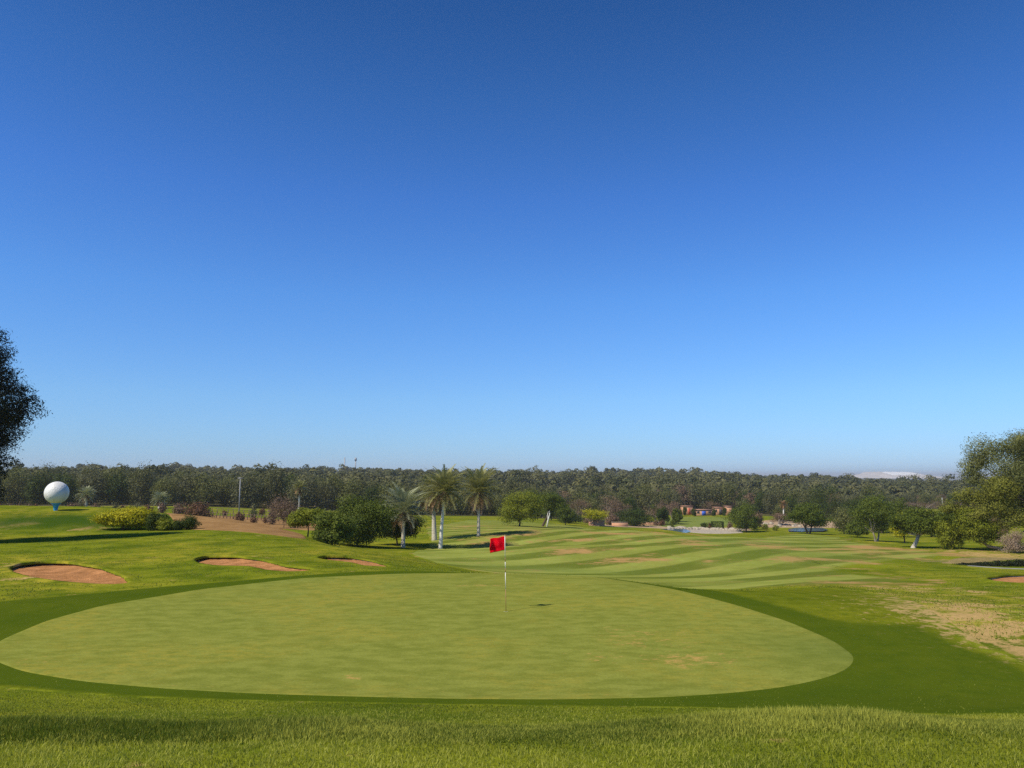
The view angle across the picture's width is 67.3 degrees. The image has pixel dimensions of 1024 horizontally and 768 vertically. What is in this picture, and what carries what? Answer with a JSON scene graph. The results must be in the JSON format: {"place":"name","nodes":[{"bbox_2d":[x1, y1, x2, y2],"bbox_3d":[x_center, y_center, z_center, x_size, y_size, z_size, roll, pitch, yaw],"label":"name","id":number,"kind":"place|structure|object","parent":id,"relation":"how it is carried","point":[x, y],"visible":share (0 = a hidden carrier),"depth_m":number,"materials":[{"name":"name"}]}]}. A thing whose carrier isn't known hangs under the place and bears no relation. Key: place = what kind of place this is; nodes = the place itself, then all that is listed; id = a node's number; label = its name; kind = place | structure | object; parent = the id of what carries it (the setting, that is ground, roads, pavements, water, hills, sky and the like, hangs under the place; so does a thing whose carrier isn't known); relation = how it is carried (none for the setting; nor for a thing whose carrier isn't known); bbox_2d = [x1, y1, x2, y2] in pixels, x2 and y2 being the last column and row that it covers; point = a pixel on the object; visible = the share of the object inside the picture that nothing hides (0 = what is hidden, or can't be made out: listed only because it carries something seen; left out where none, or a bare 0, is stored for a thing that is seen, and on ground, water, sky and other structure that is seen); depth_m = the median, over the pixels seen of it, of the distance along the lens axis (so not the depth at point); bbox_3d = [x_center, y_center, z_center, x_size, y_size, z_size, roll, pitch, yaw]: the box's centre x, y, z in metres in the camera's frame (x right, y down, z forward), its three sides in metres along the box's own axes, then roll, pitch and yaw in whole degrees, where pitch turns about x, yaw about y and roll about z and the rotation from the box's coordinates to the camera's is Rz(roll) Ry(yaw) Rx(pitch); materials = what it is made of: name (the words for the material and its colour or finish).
{"place":"outdoors","nodes":[
{"label":"outdoors","id":0,"kind":"place"},
{"bbox_2d":[207,507,278,513],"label":"dry meadow","id":1,"kind":"structure","parent":0,"point":[235,510],"depth_m":192.20,"materials":[{"name":"plant"}]},
{"bbox_2d":[0,476,1023,767],"bbox_3d":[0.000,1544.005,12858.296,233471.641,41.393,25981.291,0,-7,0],"label":"ground","id":2,"kind":"structure","parent":0,"point":[46,520],"depth_m":24.74,"materials":[{"name":"green plant"}]},
{"bbox_2d":[0,467,33,503],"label":"tree","id":3,"kind":"object","parent":2,"relation":"on","point":[20,476],"visible":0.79,"depth_m":211.47,"materials":[{"name":"green plant"}]},
{"bbox_2d":[0,326,52,500],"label":"pine tree","id":4,"kind":"object","parent":2,"relation":"on","point":[10,419],"visible":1,"depth_m":46.46,"materials":[{"name":"green plant"}]},
{"bbox_2d":[17,469,53,504],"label":"tree","id":5,"kind":"object","parent":2,"relation":"on","point":[36,487],"visible":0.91,"depth_m":208.92,"materials":[{"name":"green plant"}]},
{"bbox_2d":[32,463,65,503],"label":"tree","id":6,"kind":"object","parent":2,"relation":"on","point":[45,501],"visible":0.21,"depth_m":215.11,"materials":[{"name":"green plant"}]},
{"bbox_2d":[44,482,69,510],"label":"golf ball sculpture","id":7,"kind":"object","parent":2,"relation":"on","point":[56,494],"visible":0.98,"depth_m":66.97,"materials":[{"name":"white paint"}]},
{"bbox_2d":[48,468,81,504],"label":"tree","id":8,"kind":"object","parent":2,"relation":"on","point":[68,481],"visible":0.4,"depth_m":204.89,"materials":[{"name":"green plant"}]},
{"bbox_2d":[0,561,141,585],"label":"sand bunker","id":9,"kind":"object","parent":2,"relation":"on","point":[66,572],"visible":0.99,"depth_m":28.70,"materials":[{"name":"sand"}]},
{"bbox_2d":[73,485,97,506],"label":"palm tree","id":10,"kind":"object","parent":2,"relation":"on","point":[87,494],"visible":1,"depth_m":187.59,"materials":[{"name":"green plant"}]},
{"bbox_2d":[76,462,106,503],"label":"tree","id":11,"kind":"object","parent":2,"relation":"on","point":[85,476],"visible":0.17,"depth_m":212.91,"materials":[{"name":"green plant"}]},
{"bbox_2d":[76,470,107,504],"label":"tree","id":12,"kind":"object","parent":2,"relation":"on","point":[95,482],"visible":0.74,"depth_m":206.52,"materials":[{"name":"green plant"}]},
{"bbox_2d":[100,465,130,503],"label":"tree","id":13,"kind":"object","parent":2,"relation":"on","point":[115,471],"visible":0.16,"depth_m":217.47,"materials":[{"name":"green plant"}]},
{"bbox_2d":[102,469,136,504],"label":"tree","id":14,"kind":"object","parent":2,"relation":"on","point":[118,492],"visible":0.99,"depth_m":209.33,"materials":[{"name":"green plant"}]},
{"bbox_2d":[89,506,159,529],"bbox_3d":[-28.966,10.164,57.539,5.224,2.124,2.796,0,-7,0],"label":"bush","id":15,"kind":"object","parent":2,"relation":"on","point":[135,517],"visible":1,"depth_m":56.86,"materials":[{"name":"green plant"}]},
{"bbox_2d":[125,460,156,505],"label":"tree","id":16,"kind":"object","parent":2,"relation":"on","point":[144,492],"visible":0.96,"depth_m":205.40,"materials":[{"name":"green plant"}]},
{"bbox_2d":[144,512,169,530],"bbox_3d":[-25.931,10.146,56.031,1.636,1.685,1.955,0,-7,0],"label":"bush","id":17,"kind":"object","parent":2,"relation":"on","point":[150,523],"visible":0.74,"depth_m":55.76,"materials":[{"name":"green plant"}]},
{"bbox_2d":[151,491,170,507],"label":"palm tree","id":18,"kind":"object","parent":2,"relation":"on","point":[161,497],"visible":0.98,"depth_m":187.57,"materials":[{"name":"green plant"}]},
{"bbox_2d":[154,516,177,530],"bbox_3d":[-24.809,10.190,55.490,1.914,1.360,1.765,0,-7,0],"label":"bush","id":19,"kind":"object","parent":2,"relation":"on","point":[163,523],"visible":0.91,"depth_m":55.09,"materials":[{"name":"green plant"}]},
{"bbox_2d":[149,475,183,505],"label":"tree","id":20,"kind":"object","parent":2,"relation":"on","point":[166,486],"visible":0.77,"depth_m":204.47,"materials":[{"name":"green plant"}]},
{"bbox_2d":[172,470,204,504],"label":"tree","id":21,"kind":"object","parent":2,"relation":"on","point":[185,484],"visible":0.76,"depth_m":208.08,"materials":[{"name":"green plant"}]},
{"bbox_2d":[179,501,215,517],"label":"bush","id":22,"kind":"object","parent":2,"relation":"on","point":[198,510],"visible":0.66,"depth_m":115.70,"materials":[{"name":"brown plant"}]},
{"bbox_2d":[184,470,225,505],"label":"tree","id":23,"kind":"object","parent":2,"relation":"on","point":[205,490],"visible":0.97,"depth_m":207.55,"materials":[{"name":"green plant"}]},
{"bbox_2d":[212,477,235,505],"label":"tree","id":24,"kind":"object","parent":2,"relation":"on","point":[224,497],"visible":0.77,"depth_m":211.81,"materials":[{"name":"green plant"}]},
{"bbox_2d":[167,513,305,538],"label":"bare earth","id":25,"kind":"structure","parent":2,"relation":"on","point":[213,523],"depth_m":59.26,"materials":[{"name":"brown soil"}]},
{"bbox_2d":[179,514,201,529],"bbox_3d":[-23.604,10.216,56.277,1.787,1.459,1.491,-3,-8,27],"label":"bush","id":26,"kind":"object","parent":25,"relation":"on","point":[190,521],"visible":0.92,"depth_m":56.03,"materials":[{"name":"green plant"}]},
{"bbox_2d":[225,471,264,507],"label":"tree","id":27,"kind":"object","parent":2,"relation":"on","point":[246,489],"visible":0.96,"depth_m":206.94,"materials":[{"name":"green plant"}]},
{"bbox_2d":[184,555,321,572],"bbox_3d":[-10.607,7.210,30.600,3.387,0.380,10.302,6,-9,-41],"label":"sand bunker","id":28,"kind":"object","parent":2,"relation":"on","point":[258,564],"visible":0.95,"depth_m":31.31,"materials":[{"name":"sand"}]},
{"bbox_2d":[210,515,317,529],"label":"dirt yard","id":29,"kind":"structure","parent":2,"relation":"on","point":[280,524],"depth_m":135.98,"materials":[{"name":"brown soil"}]},
{"bbox_2d":[264,493,303,527],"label":"bare tree","id":30,"kind":"object","parent":29,"relation":"on","point":[285,510],"visible":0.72,"depth_m":122.95,"materials":[{"name":"brown plant"}]},
{"bbox_2d":[260,461,288,507],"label":"tree","id":31,"kind":"object","parent":2,"relation":"on","point":[273,487],"visible":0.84,"depth_m":211.55,"materials":[{"name":"green plant"}]},
{"bbox_2d":[283,475,318,507],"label":"tree","id":32,"kind":"object","parent":2,"relation":"on","point":[306,499],"visible":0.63,"depth_m":209.48,"materials":[{"name":"green plant"}]},
{"bbox_2d":[291,480,310,509],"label":"palm tree","id":33,"kind":"object","parent":2,"relation":"on","point":[299,485],"visible":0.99,"depth_m":175.89,"materials":[{"name":"green plant"}]},
{"bbox_2d":[285,507,324,536],"bbox_3d":[-16.631,11.309,62.273,3.384,2.658,3.442,0,-7,0],"label":"broadleaf tree","id":34,"kind":"object","parent":2,"relation":"on","point":[299,518],"visible":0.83,"depth_m":61.56,"materials":[{"name":"green plant"}]},
{"bbox_2d":[300,472,320,507],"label":"tree","id":35,"kind":"object","parent":2,"relation":"on","point":[313,481],"visible":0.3,"depth_m":218.05,"materials":[{"name":"green plant"}]},
{"bbox_2d":[313,480,337,509],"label":"tree","id":36,"kind":"object","parent":2,"relation":"on","point":[325,498],"visible":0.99,"depth_m":213.22,"materials":[{"name":"green plant"}]},
{"bbox_2d":[315,473,346,508],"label":"tree","id":37,"kind":"object","parent":2,"relation":"on","point":[333,482],"visible":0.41,"depth_m":220.29,"materials":[{"name":"green plant"}]},
{"bbox_2d":[309,508,359,545],"bbox_3d":[-13.354,10.872,57.836,3.842,3.038,3.989,0,-7,0],"label":"bush","id":38,"kind":"object","parent":2,"relation":"on","point":[331,526],"visible":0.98,"depth_m":57.04,"materials":[{"name":"green plant"}]},
{"bbox_2d":[338,477,367,507],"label":"tree","id":39,"kind":"object","parent":2,"relation":"on","point":[353,490],"visible":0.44,"depth_m":209.06,"materials":[{"name":"green plant"}]},
{"bbox_2d":[309,555,398,567],"bbox_3d":[-6.383,7.497,32.299,2.996,0.293,6.452,6,-9,-41],"label":"sand bunker","id":40,"kind":"object","parent":2,"relation":"on","point":[357,561],"visible":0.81,"depth_m":33.28,"materials":[{"name":"sand"}]},
{"bbox_2d":[326,492,401,546],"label":"broadleaf tree","id":41,"kind":"object","parent":2,"relation":"on","point":[374,517],"visible":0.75,"depth_m":72.40,"materials":[{"name":"green plant"}]},
{"bbox_2d":[362,483,384,503],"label":"tree","id":42,"kind":"object","parent":2,"relation":"on","point":[372,493],"visible":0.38,"depth_m":214.91,"materials":[{"name":"green plant"}]},
{"bbox_2d":[377,479,408,508],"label":"tree","id":43,"kind":"object","parent":2,"relation":"on","point":[391,486],"visible":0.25,"depth_m":212.57,"materials":[{"name":"green plant"}]},
{"bbox_2d":[378,507,426,545],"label":"broadleaf tree","id":44,"kind":"object","parent":2,"relation":"on","point":[397,533],"visible":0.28,"depth_m":79.96,"materials":[{"name":"green plant"}]},
{"bbox_2d":[377,481,436,547],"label":"palm tree","id":45,"kind":"object","parent":2,"relation":"on","point":[405,501],"visible":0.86,"depth_m":77.08,"materials":[{"name":"green plant"}]},
{"bbox_2d":[399,478,425,514],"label":"tree","id":46,"kind":"object","parent":2,"relation":"on","point":[409,486],"visible":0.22,"depth_m":217.86,"materials":[{"name":"green plant"}]},
{"bbox_2d":[0,573,852,698],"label":"putting green","id":47,"kind":"object","parent":2,"relation":"on","point":[454,635],"visible":1,"depth_m":16.22,"materials":[{"name":"green plant"}]},
{"bbox_2d":[489,536,505,598],"bbox_3d":[-0.338,4.886,19.639,0.479,1.984,0.131,0,-7,0],"label":"golf flag","id":48,"kind":"object","parent":47,"relation":"on","point":[497,544],"visible":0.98,"depth_m":19.73,"materials":[{"name":"red fabric"}]},
{"bbox_2d":[440,491,471,514],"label":"tree","id":49,"kind":"object","parent":2,"relation":"on","point":[456,508],"visible":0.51,"depth_m":221.31,"materials":[{"name":"green plant"}]},
{"bbox_2d":[450,479,472,514],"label":"tree","id":50,"kind":"object","parent":2,"relation":"on","point":[465,499],"visible":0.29,"depth_m":226.67,"materials":[{"name":"green plant"}]},
{"bbox_2d":[491,492,509,515],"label":"tree","id":51,"kind":"object","parent":2,"relation":"on","point":[497,503],"visible":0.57,"depth_m":222.78,"materials":[{"name":"green plant"}]},
{"bbox_2d":[0,571,1023,714],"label":"fringe","id":52,"kind":"object","parent":2,"relation":"on","point":[901,644],"visible":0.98,"depth_m":14.30,"materials":[{"name":"green plant"}]},
{"bbox_2d":[0,679,1023,727],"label":"slope grass","id":53,"kind":"structure","parent":2,"relation":"on","point":[367,715],"depth_m":10.38,"materials":[{"name":"green plant"}]},
{"bbox_2d":[3,459,1023,501],"bbox_3d":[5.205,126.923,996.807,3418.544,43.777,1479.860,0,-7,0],"label":"distant wood","id":54,"kind":"object","parent":2,"relation":"on","point":[591,479],"visible":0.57,"depth_m":441.87,"materials":[{"name":"green plant"}]},
{"bbox_2d":[497,472,529,501],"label":"tree","id":55,"kind":"object","parent":2,"relation":"on","point":[512,482],"visible":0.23,"depth_m":236.72,"materials":[{"name":"green plant"}]},
{"bbox_2d":[568,496,590,516],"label":"bare tree","id":56,"kind":"object","parent":2,"relation":"on","point":[580,503],"visible":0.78,"depth_m":209.16,"materials":[{"name":"brown plant"}]},
{"bbox_2d":[571,492,599,515],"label":"tree","id":57,"kind":"object","parent":2,"relation":"on","point":[593,505],"visible":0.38,"depth_m":237.97,"materials":[{"name":"green plant"}]},
{"bbox_2d":[579,508,609,524],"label":"broadleaf tree","id":58,"kind":"object","parent":2,"relation":"on","point":[595,515],"visible":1,"depth_m":178.50,"materials":[{"name":"green plant"}]},
{"bbox_2d":[599,494,621,516],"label":"bare tree","id":59,"kind":"object","parent":2,"relation":"on","point":[608,509],"visible":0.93,"depth_m":212.78,"materials":[{"name":"brown plant"}]},
{"bbox_2d":[613,484,637,513],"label":"tree","id":60,"kind":"object","parent":2,"relation":"on","point":[622,493],"visible":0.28,"depth_m":260.30,"materials":[{"name":"green plant"}]},
{"bbox_2d":[638,486,666,514],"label":"tree","id":61,"kind":"object","parent":2,"relation":"on","point":[654,500],"visible":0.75,"depth_m":264.72,"materials":[{"name":"green plant"}]},
{"bbox_2d":[656,506,669,522],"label":"broadleaf tree","id":62,"kind":"object","parent":2,"relation":"on","point":[662,513],"visible":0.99,"depth_m":204.72,"materials":[{"name":"green plant"}]},
{"bbox_2d":[666,489,684,513],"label":"tree","id":63,"kind":"object","parent":2,"relation":"on","point":[676,498],"visible":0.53,"depth_m":277.51,"materials":[{"name":"green plant"}]},
{"bbox_2d":[675,483,695,505],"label":"tree","id":64,"kind":"object","parent":2,"relation":"on","point":[685,495],"visible":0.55,"depth_m":288.73,"materials":[{"name":"green plant"}]},
{"bbox_2d":[409,520,968,589],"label":"fairway","id":65,"kind":"structure","parent":2,"relation":"on","point":[694,561],"depth_m":54.80,"materials":[{"name":"green plant"}]},
{"bbox_2d":[410,474,457,539],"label":"palm tree","id":66,"kind":"object","parent":65,"relation":"on","point":[434,533],"visible":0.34,"depth_m":87.56,"materials":[{"name":"green plant"}]},
{"bbox_2d":[417,464,474,548],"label":"palm tree","id":67,"kind":"object","parent":65,"relation":"on","point":[444,483],"visible":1,"depth_m":77.43,"materials":[{"name":"green plant"}]},
{"bbox_2d":[454,463,505,535],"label":"palm tree","id":68,"kind":"object","parent":65,"relation":"on","point":[479,486],"visible":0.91,"depth_m":89.02,"materials":[{"name":"green plant"}]},
{"bbox_2d":[496,489,546,525],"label":"broadleaf tree","id":69,"kind":"object","parent":65,"relation":"on","point":[518,506],"visible":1,"depth_m":137.73,"materials":[{"name":"green plant"}]},
{"bbox_2d":[536,491,569,525],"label":"broadleaf tree","id":70,"kind":"object","parent":65,"relation":"on","point":[556,500],"visible":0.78,"depth_m":148.15,"materials":[{"name":"green plant"}]},
{"bbox_2d":[556,504,576,524],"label":"broadleaf tree","id":71,"kind":"object","parent":65,"relation":"on","point":[567,515],"visible":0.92,"depth_m":167.18,"materials":[{"name":"green plant"}]},
{"bbox_2d":[658,517,731,527],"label":"grass","id":72,"kind":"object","parent":2,"relation":"on","point":[687,522],"visible":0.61,"depth_m":221.10,"materials":[{"name":"green plant"}]},
{"bbox_2d":[684,480,713,508],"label":"tree","id":73,"kind":"object","parent":2,"relation":"on","point":[700,494],"visible":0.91,"depth_m":288.54,"materials":[{"name":"green plant"}]},
{"bbox_2d":[703,479,724,508],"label":"tree","id":74,"kind":"object","parent":2,"relation":"on","point":[716,492],"visible":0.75,"depth_m":288.51,"materials":[{"name":"green plant"}]},
{"bbox_2d":[718,482,739,508],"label":"tree","id":75,"kind":"object","parent":2,"relation":"on","point":[730,494],"visible":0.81,"depth_m":289.16,"materials":[{"name":"green plant"}]},
{"bbox_2d":[720,500,760,531],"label":"broadleaf tree","id":76,"kind":"object","parent":2,"relation":"on","point":[743,513],"visible":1,"depth_m":175.44,"materials":[{"name":"green plant"}]},
{"bbox_2d":[750,488,771,513],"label":"tree","id":77,"kind":"object","parent":2,"relation":"on","point":[758,501],"visible":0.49,"depth_m":272.91,"materials":[{"name":"green plant"}]},
{"bbox_2d":[761,489,779,514],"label":"tree","id":78,"kind":"object","parent":2,"relation":"on","point":[769,502],"visible":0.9,"depth_m":259.75,"materials":[{"name":"green plant"}]},
{"bbox_2d":[766,482,790,512],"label":"tree","id":79,"kind":"object","parent":2,"relation":"on","point":[782,492],"visible":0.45,"depth_m":266.03,"materials":[{"name":"green plant"}]},
{"bbox_2d":[781,501,834,533],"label":"broadleaf tree","id":80,"kind":"object","parent":2,"relation":"on","point":[809,514],"visible":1,"depth_m":143.26,"materials":[{"name":"green plant"}]},
{"bbox_2d":[829,506,856,533],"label":"broadleaf tree","id":81,"kind":"object","parent":2,"relation":"on","point":[842,521],"visible":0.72,"depth_m":161.52,"materials":[{"name":"green plant"}]},
{"bbox_2d":[842,520,869,536],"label":"broadleaf tree","id":82,"kind":"object","parent":2,"relation":"on","point":[850,527],"visible":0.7,"depth_m":137.13,"materials":[{"name":"green plant"}]},
{"bbox_2d":[846,494,897,541],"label":"broadleaf tree","id":83,"kind":"object","parent":2,"relation":"on","point":[874,518],"visible":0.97,"depth_m":121.87,"materials":[{"name":"green plant"}]},
{"bbox_2d":[887,497,908,531],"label":"broadleaf tree","id":84,"kind":"object","parent":2,"relation":"on","point":[901,507],"visible":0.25,"depth_m":148.03,"materials":[{"name":"green plant"}]},
{"bbox_2d":[884,504,954,547],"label":"broadleaf tree","id":85,"kind":"object","parent":2,"relation":"on","point":[919,521],"visible":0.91,"depth_m":86.88,"materials":[{"name":"green plant"}]},
{"bbox_2d":[933,520,965,548],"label":"bush","id":86,"kind":"object","parent":2,"relation":"on","point":[948,537],"visible":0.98,"depth_m":84.41,"materials":[{"name":"green plant"}]},
{"bbox_2d":[949,507,1003,550],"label":"leaning tree","id":87,"kind":"object","parent":2,"relation":"on","point":[983,531],"visible":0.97,"depth_m":83.12,"materials":[{"name":"green plant"}]},
{"bbox_2d":[937,428,1023,533],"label":"tree","id":88,"kind":"object","parent":2,"relation":"on","point":[1002,494],"visible":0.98,"depth_m":84.18,"materials":[{"name":"green plant"}]},
{"bbox_2d":[952,559,1023,566],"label":"hedge","id":89,"kind":"object","parent":2,"relation":"on","point":[1016,563],"visible":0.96,"depth_m":57.95,"materials":[{"name":"green plant"}]},
{"bbox_2d":[977,574,1023,583],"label":"sand bunker","id":90,"kind":"object","parent":2,"relation":"on","point":[1009,578],"visible":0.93,"depth_m":37.46,"materials":[{"name":"sand"}]},
{"bbox_2d":[996,527,1023,552],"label":"bush","id":91,"kind":"object","parent":2,"relation":"on","point":[1014,544],"visible":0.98,"depth_m":80.29,"materials":[{"name":"brown plant"}]},
{"bbox_2d":[0,717,1023,767],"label":"mown rough grass","id":92,"kind":"structure","parent":0,"point":[365,752],"depth_m":4.82,"materials":[{"name":"green plant"}]},
{"bbox_2d":[0,704,1023,748],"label":"tall grass","id":93,"kind":"structure","parent":0,"point":[29,725],"depth_m":5.60,"materials":[{"name":"green plant"}]},
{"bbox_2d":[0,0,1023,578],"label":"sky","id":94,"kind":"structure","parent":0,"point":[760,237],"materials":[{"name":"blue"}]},
{"bbox_2d":[592,524,750,530],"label":"gravel bank","id":95,"kind":"structure","parent":0,"point":[645,526],"depth_m":186.93,"materials":[{"name":"beige gravel"}]},
{"bbox_2d":[613,508,655,525],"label":"broadleaf tree","id":96,"kind":"object","parent":95,"relation":"on","point":[633,519],"visible":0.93,"depth_m":191.17,"materials":[{"name":"green plant"}]},
{"bbox_2d":[686,529,742,533],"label":"stony shore","id":97,"kind":"structure","parent":0,"point":[714,531],"depth_m":176.13,"materials":[{"name":"stone"}]},
{"bbox_2d":[761,520,838,527],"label":"stony ground","id":98,"kind":"structure","parent":0,"point":[829,525],"depth_m":202.36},
{"bbox_2d":[805,482,842,519],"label":"broadleaf tree","id":99,"kind":"object","parent":98,"relation":"on","point":[830,505],"visible":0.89,"depth_m":223.59,"materials":[{"name":"green plant"}]},
{"bbox_2d":[838,497,864,516],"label":"broadleaf tree","id":100,"kind":"object","parent":98,"relation":"on","point":[853,502],"visible":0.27,"depth_m":197.91,"materials":[{"name":"green plant"}]},
{"bbox_2d":[850,472,944,477],"bbox_3d":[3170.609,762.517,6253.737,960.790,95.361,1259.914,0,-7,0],"label":"hill","id":101,"kind":"structure","parent":0,"point":[880,474],"depth_m":6057.22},
{"bbox_2d":[925,557,1021,563],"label":"dirt track","id":102,"kind":"structure","parent":0,"point":[970,560],"depth_m":65.43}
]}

